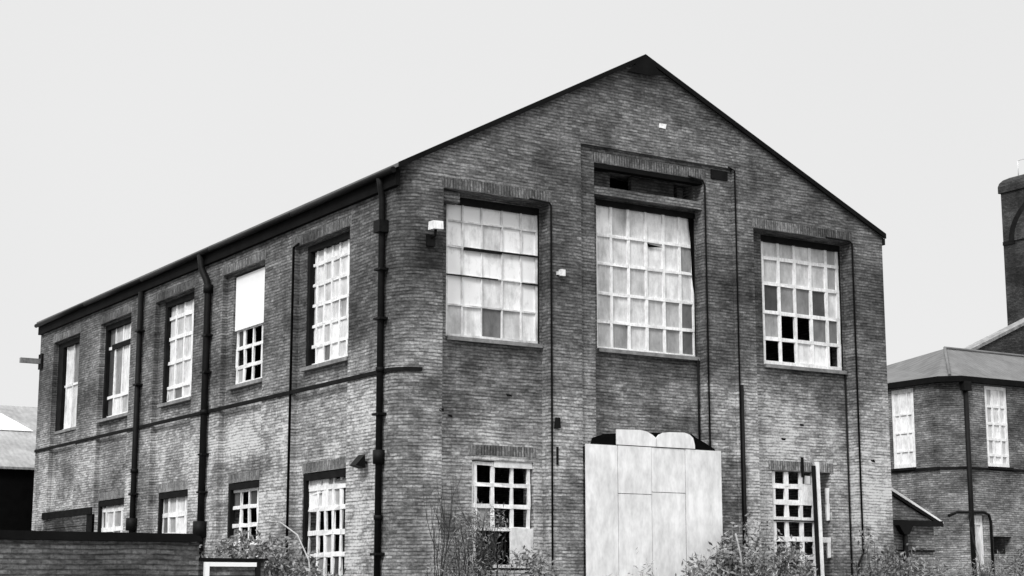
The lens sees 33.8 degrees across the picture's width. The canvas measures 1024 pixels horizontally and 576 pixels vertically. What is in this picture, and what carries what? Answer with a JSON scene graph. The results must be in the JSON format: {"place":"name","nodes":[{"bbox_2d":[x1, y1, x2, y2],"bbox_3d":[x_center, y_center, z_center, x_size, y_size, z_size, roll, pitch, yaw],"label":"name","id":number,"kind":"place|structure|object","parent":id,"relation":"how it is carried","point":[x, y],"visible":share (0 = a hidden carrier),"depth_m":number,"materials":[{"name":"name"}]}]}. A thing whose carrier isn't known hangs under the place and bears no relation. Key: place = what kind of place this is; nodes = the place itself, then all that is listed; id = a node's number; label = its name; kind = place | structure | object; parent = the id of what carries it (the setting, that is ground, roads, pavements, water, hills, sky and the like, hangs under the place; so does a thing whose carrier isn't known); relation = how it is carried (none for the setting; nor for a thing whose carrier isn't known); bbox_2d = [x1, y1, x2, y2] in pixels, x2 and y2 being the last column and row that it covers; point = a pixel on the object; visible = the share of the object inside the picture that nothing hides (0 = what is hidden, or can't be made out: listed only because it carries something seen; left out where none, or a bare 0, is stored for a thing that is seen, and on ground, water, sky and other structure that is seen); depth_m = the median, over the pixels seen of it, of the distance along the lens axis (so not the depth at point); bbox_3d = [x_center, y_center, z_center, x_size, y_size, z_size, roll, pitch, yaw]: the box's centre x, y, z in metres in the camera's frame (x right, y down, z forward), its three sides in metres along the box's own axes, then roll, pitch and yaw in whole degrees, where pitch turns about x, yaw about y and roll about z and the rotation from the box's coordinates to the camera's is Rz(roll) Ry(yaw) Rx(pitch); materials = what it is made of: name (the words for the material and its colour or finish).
{"place":"outdoors","nodes":[
{"label":"outdoors","id":0,"kind":"place"},
{"bbox_2d":[0,0,1023,406],"label":"sky","id":1,"kind":"structure","parent":0,"point":[138,138],"materials":[{"name":"white"}]},
{"bbox_2d":[998,159,1023,325],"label":"brick tower","id":2,"kind":"structure","parent":0,"point":[1011,190],"depth_m":89.18,"materials":[{"name":"grey brick"}]},
{"label":"ground","id":3,"kind":"structure","parent":0,"visible":0},
{"bbox_2d":[0,405,37,530],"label":"sheet roofed shed","id":4,"kind":"structure","parent":3,"relation":"on","point":[18,426],"depth_m":59.04,"materials":[{"name":"grey metal"}]},
{"bbox_2d":[0,530,202,575],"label":"boundary wall","id":5,"kind":"structure","parent":3,"relation":"on","point":[48,553],"depth_m":24.96,"materials":[{"name":"brick"}]},
{"bbox_2d":[199,539,259,557],"bbox_3d":[-6.634,7.085,38.158,3.362,2.863,1.766,6,-12,-32],"label":"weed shrub","id":6,"kind":"object","parent":3,"relation":"on","point":[203,556],"visible":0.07,"depth_m":38.48,"materials":[{"name":"grey plant"}]},
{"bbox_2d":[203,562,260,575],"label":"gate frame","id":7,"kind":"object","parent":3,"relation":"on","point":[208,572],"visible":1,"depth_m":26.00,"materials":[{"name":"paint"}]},
{"bbox_2d":[198,558,268,575],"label":"sign","id":8,"kind":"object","parent":3,"relation":"on","point":[203,560],"depth_m":26.09,"materials":[{"name":"paint"}]},
{"bbox_2d":[211,518,328,575],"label":"weed shrub","id":9,"kind":"object","parent":3,"relation":"on","point":[264,548],"visible":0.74,"depth_m":37.56,"materials":[{"name":"grey plant"}]},
{"bbox_2d":[265,521,310,575],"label":"dry stalk","id":10,"kind":"object","parent":3,"relation":"on","point":[298,538],"visible":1,"depth_m":36.68,"materials":[{"name":"grey plant"}]},
{"bbox_2d":[283,559,345,575],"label":"weed shrub","id":11,"kind":"object","parent":3,"relation":"on","point":[317,572],"visible":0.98,"depth_m":35.98,"materials":[{"name":"grey plant"}]},
{"bbox_2d":[423,468,462,575],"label":"bare sapling","id":12,"kind":"object","parent":3,"relation":"on","point":[444,530],"visible":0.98,"depth_m":34.92,"materials":[{"name":"grey plant"}]},
{"bbox_2d":[415,536,505,575],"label":"weed shrub","id":13,"kind":"object","parent":3,"relation":"on","point":[449,560],"visible":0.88,"depth_m":35.20,"materials":[{"name":"grey plant"}]},
{"bbox_2d":[31,54,894,575],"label":"brick factory","id":14,"kind":"structure","parent":3,"relation":"on","point":[719,286],"depth_m":40.91,"materials":[{"name":"brick"}]},
{"bbox_2d":[19,354,43,369],"bbox_3d":[-16.599,2.517,58.152,0.750,0.520,0.400,6,-12,-32],"label":"wall bracket","id":15,"kind":"object","parent":14,"relation":"attached to","point":[39,360],"depth_m":58.15,"materials":[{"name":"metal"}]},
{"bbox_2d":[53,337,79,434],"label":"window","id":16,"kind":"structure","parent":14,"relation":"in","point":[68,361],"depth_m":56.47,"materials":[{"name":"white glass"}]},
{"bbox_2d":[97,499,123,531],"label":"window","id":17,"kind":"structure","parent":14,"relation":"in","point":[111,512],"depth_m":51.58,"materials":[{"name":"white glass"}]},
{"bbox_2d":[97,317,130,422],"bbox_3d":[-12.130,2.527,51.975,0.310,3.055,2.710,6,-12,-32],"label":"window","id":18,"kind":"structure","parent":14,"relation":"in","point":[117,361],"depth_m":52.41,"materials":[{"name":"white glass"}]},
{"bbox_2d":[158,490,187,533],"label":"window","id":19,"kind":"structure","parent":14,"relation":"in","point":[172,509],"depth_m":47.28,"materials":[{"name":"white glass"}]},
{"bbox_2d":[157,292,194,407],"bbox_3d":[-9.391,1.761,47.711,0.310,3.055,2.560,6,-12,-32],"label":"window","id":20,"kind":"structure","parent":14,"relation":"in","point":[179,319],"depth_m":48.10,"materials":[{"name":"white glass"}]},
{"bbox_2d":[227,481,258,557],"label":"window","id":21,"kind":"structure","parent":14,"relation":"in","point":[235,500],"depth_m":43.24,"materials":[{"name":"white paint"}]},
{"bbox_2d":[226,267,264,390],"bbox_3d":[-6.773,1.035,43.634,0.310,3.041,2.260,6,-12,-32],"label":"window","id":22,"kind":"structure","parent":14,"relation":"in","point":[249,314],"depth_m":43.89,"materials":[{"name":"white paint"}]},
{"bbox_2d":[302,469,345,575],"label":"window","id":23,"kind":"structure","parent":14,"relation":"in","point":[323,491],"depth_m":39.10,"materials":[{"name":"white paint"}]},
{"bbox_2d":[300,231,349,371],"bbox_3d":[-4.301,0.332,39.788,0.310,3.065,2.510,6,-12,-32],"label":"window","id":24,"kind":"structure","parent":14,"relation":"in","point":[328,260],"depth_m":40.07,"materials":[{"name":"white glass"}]},
{"bbox_2d":[349,454,366,468],"bbox_3d":[-3.350,3.808,37.016,0.340,0.300,0.320,6,-12,-32],"label":"floodlight","id":25,"kind":"object","parent":14,"relation":"attached to","point":[359,462],"visible":1,"depth_m":36.91,"materials":[{"name":"black metal"}]},
{"bbox_2d":[426,220,443,246],"bbox_3d":[-1.696,-1.195,36.960,0.252,0.529,0.351,6,-12,-32],"label":"wall light","id":26,"kind":"object","parent":14,"relation":"attached to","point":[435,226],"visible":1,"depth_m":36.93,"materials":[{"name":"white paint"}]},
{"bbox_2d":[446,198,542,347],"bbox_3d":[-0.414,-0.344,38.259,2.545,3.275,0.210,6,-12,-32],"label":"window","id":27,"kind":"structure","parent":14,"relation":"in","point":[492,248],"depth_m":38.32,"materials":[{"name":"white glass"}]},
{"bbox_2d":[472,461,532,567],"bbox_3d":[-0.225,5.032,37.466,1.669,2.366,0.116,6,-12,-32],"label":"window","id":28,"kind":"structure","parent":14,"relation":"in","point":[519,537],"depth_m":37.53,"materials":[{"name":"white paint"}]},
{"bbox_2d":[556,269,565,276],"bbox_3d":[1.124,-0.352,38.768,0.200,0.150,0.090,6,-12,-32],"label":"junction box","id":29,"kind":"object","parent":14,"relation":"attached to","point":[561,272],"visible":1,"depth_m":38.74,"materials":[{"name":"white plastic"}]},
{"bbox_2d":[595,199,699,360],"bbox_3d":[3.258,-0.172,40.659,3.030,3.685,0.210,6,-12,-32],"label":"window","id":30,"kind":"structure","parent":14,"relation":"in","point":[646,305],"depth_m":40.71,"materials":[{"name":"white glass"}]},
{"bbox_2d":[659,123,666,128],"bbox_3d":[3.666,-3.946,41.091,0.209,0.135,0.066,6,-12,-32],"label":"wall plaque","id":31,"kind":"object","parent":14,"relation":"attached to","point":[662,126],"depth_m":41.08,"materials":[{"name":"white paint"}]},
{"bbox_2d":[772,471,830,575],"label":"window","id":32,"kind":"structure","parent":14,"relation":"in","point":[805,495],"depth_m":42.09,"materials":[{"name":"white paint"}]},
{"bbox_2d":[761,235,846,374],"bbox_3d":[7.444,0.446,43.165,2.740,3.395,0.210,6,-12,-32],"label":"window","id":33,"kind":"structure","parent":14,"relation":"in","point":[801,279],"depth_m":43.28,"materials":[{"name":"white glass"}]},
{"bbox_2d":[442,518,496,575],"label":"bare sapling","id":34,"kind":"object","parent":3,"relation":"on","point":[465,559],"visible":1,"depth_m":34.75,"materials":[{"name":"grey plant"}]},
{"bbox_2d":[426,498,520,575],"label":"bush","id":35,"kind":"object","parent":3,"relation":"on","point":[468,540],"visible":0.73,"depth_m":36.03,"materials":[{"name":"grey plant"}]},
{"bbox_2d":[451,500,496,575],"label":"bare sapling","id":36,"kind":"object","parent":3,"relation":"on","point":[475,549],"visible":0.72,"depth_m":35.93,"materials":[{"name":"grey plant"}]},
{"bbox_2d":[454,480,511,575],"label":"bare sapling","id":37,"kind":"object","parent":3,"relation":"on","point":[470,547],"visible":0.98,"depth_m":35.43,"materials":[{"name":"grey plant"}]},
{"bbox_2d":[504,544,565,575],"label":"weed shrub","id":38,"kind":"object","parent":3,"relation":"on","point":[536,562],"visible":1,"depth_m":36.23,"materials":[{"name":"grey plant"}]},
{"bbox_2d":[606,547,660,575],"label":"weed shrub","id":39,"kind":"object","parent":3,"relation":"on","point":[643,567],"visible":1,"depth_m":37.92,"materials":[{"name":"grey plant"}]},
{"bbox_2d":[583,429,722,575],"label":"hoarding","id":40,"kind":"object","parent":3,"relation":"on","point":[665,531],"visible":1,"depth_m":39.09,"materials":[{"name":"white wood"}]},
{"bbox_2d":[675,513,775,575],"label":"weed shrub","id":41,"kind":"object","parent":3,"relation":"on","point":[726,562],"visible":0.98,"depth_m":38.96,"materials":[{"name":"grey plant"}]},
{"bbox_2d":[735,533,742,575],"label":"dry stalk","id":42,"kind":"object","parent":3,"relation":"on","point":[739,551],"visible":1,"depth_m":38.73,"materials":[{"name":"grey plant"}]},
{"bbox_2d":[743,517,778,575],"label":"bare sapling","id":43,"kind":"object","parent":3,"relation":"on","point":[761,553],"visible":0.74,"depth_m":39.40,"materials":[{"name":"grey plant"}]},
{"bbox_2d":[761,529,818,575],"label":"weed shrub","id":44,"kind":"object","parent":3,"relation":"on","point":[799,568],"visible":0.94,"depth_m":39.98,"materials":[{"name":"grey plant"}]},
{"bbox_2d":[811,466,820,575],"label":"leaning bar","id":45,"kind":"object","parent":3,"relation":"on","point":[815,513],"visible":1,"depth_m":42.12,"materials":[{"name":"black metal"}]},
{"bbox_2d":[814,462,824,575],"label":"leaning plank","id":46,"kind":"object","parent":3,"relation":"on","point":[816,464],"visible":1,"depth_m":42.17,"materials":[{"name":"white paint"}]},
{"bbox_2d":[847,526,899,575],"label":"weed shrub","id":47,"kind":"object","parent":3,"relation":"on","point":[877,572],"visible":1,"depth_m":41.73,"materials":[{"name":"grey plant"}]},
{"bbox_2d":[880,540,900,575],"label":"bare sapling","id":48,"kind":"object","parent":3,"relation":"on","point":[888,559],"visible":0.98,"depth_m":41.77,"materials":[{"name":"grey plant"}]},
{"bbox_2d":[892,488,943,575],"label":"lean to","id":49,"kind":"object","parent":3,"relation":"on","point":[913,523],"visible":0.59,"depth_m":44.98,"materials":[{"name":"brick"}]},
{"bbox_2d":[881,540,957,575],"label":"weed shrub","id":50,"kind":"object","parent":3,"relation":"on","point":[910,567],"visible":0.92,"depth_m":42.55,"materials":[{"name":"grey plant"}]},
{"bbox_2d":[887,346,1023,575],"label":"brick annex","id":51,"kind":"object","parent":3,"relation":"on","point":[956,424],"visible":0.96,"depth_m":58.54,"materials":[{"name":"grey brick"}]},
{"bbox_2d":[891,388,915,471],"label":"window","id":52,"kind":"structure","parent":51,"relation":"in","point":[902,400],"depth_m":59.66,"materials":[{"name":"white glass"}]},
{"bbox_2d":[974,515,984,575],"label":"window","id":53,"kind":"structure","parent":51,"relation":"in","point":[977,518],"depth_m":57.69,"materials":[{"name":"white paint"}]},
{"bbox_2d":[984,386,1013,469],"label":"window","id":54,"kind":"structure","parent":51,"relation":"in","point":[995,397],"depth_m":58.93,"materials":[{"name":"white glass"}]},
{"bbox_2d":[969,507,991,575],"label":"bare sapling","id":55,"kind":"object","parent":3,"relation":"on","point":[976,549],"visible":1,"depth_m":53.42,"materials":[{"name":"grey plant"}]},
{"bbox_2d":[954,544,1023,575],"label":"weed shrub","id":56,"kind":"object","parent":3,"relation":"on","point":[1009,573],"visible":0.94,"depth_m":53.77,"materials":[{"name":"grey plant"}]},
{"bbox_2d":[964,318,1023,553],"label":"raking wall","id":57,"kind":"structure","parent":3,"relation":"on","point":[1009,339],"depth_m":78.81,"materials":[{"name":"brick"}]},
{"bbox_2d":[1003,532,1023,575],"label":"weed shrub","id":58,"kind":"object","parent":3,"relation":"on","point":[1019,564],"visible":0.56,"depth_m":55.74,"materials":[{"name":"grey plant"}]}
]}

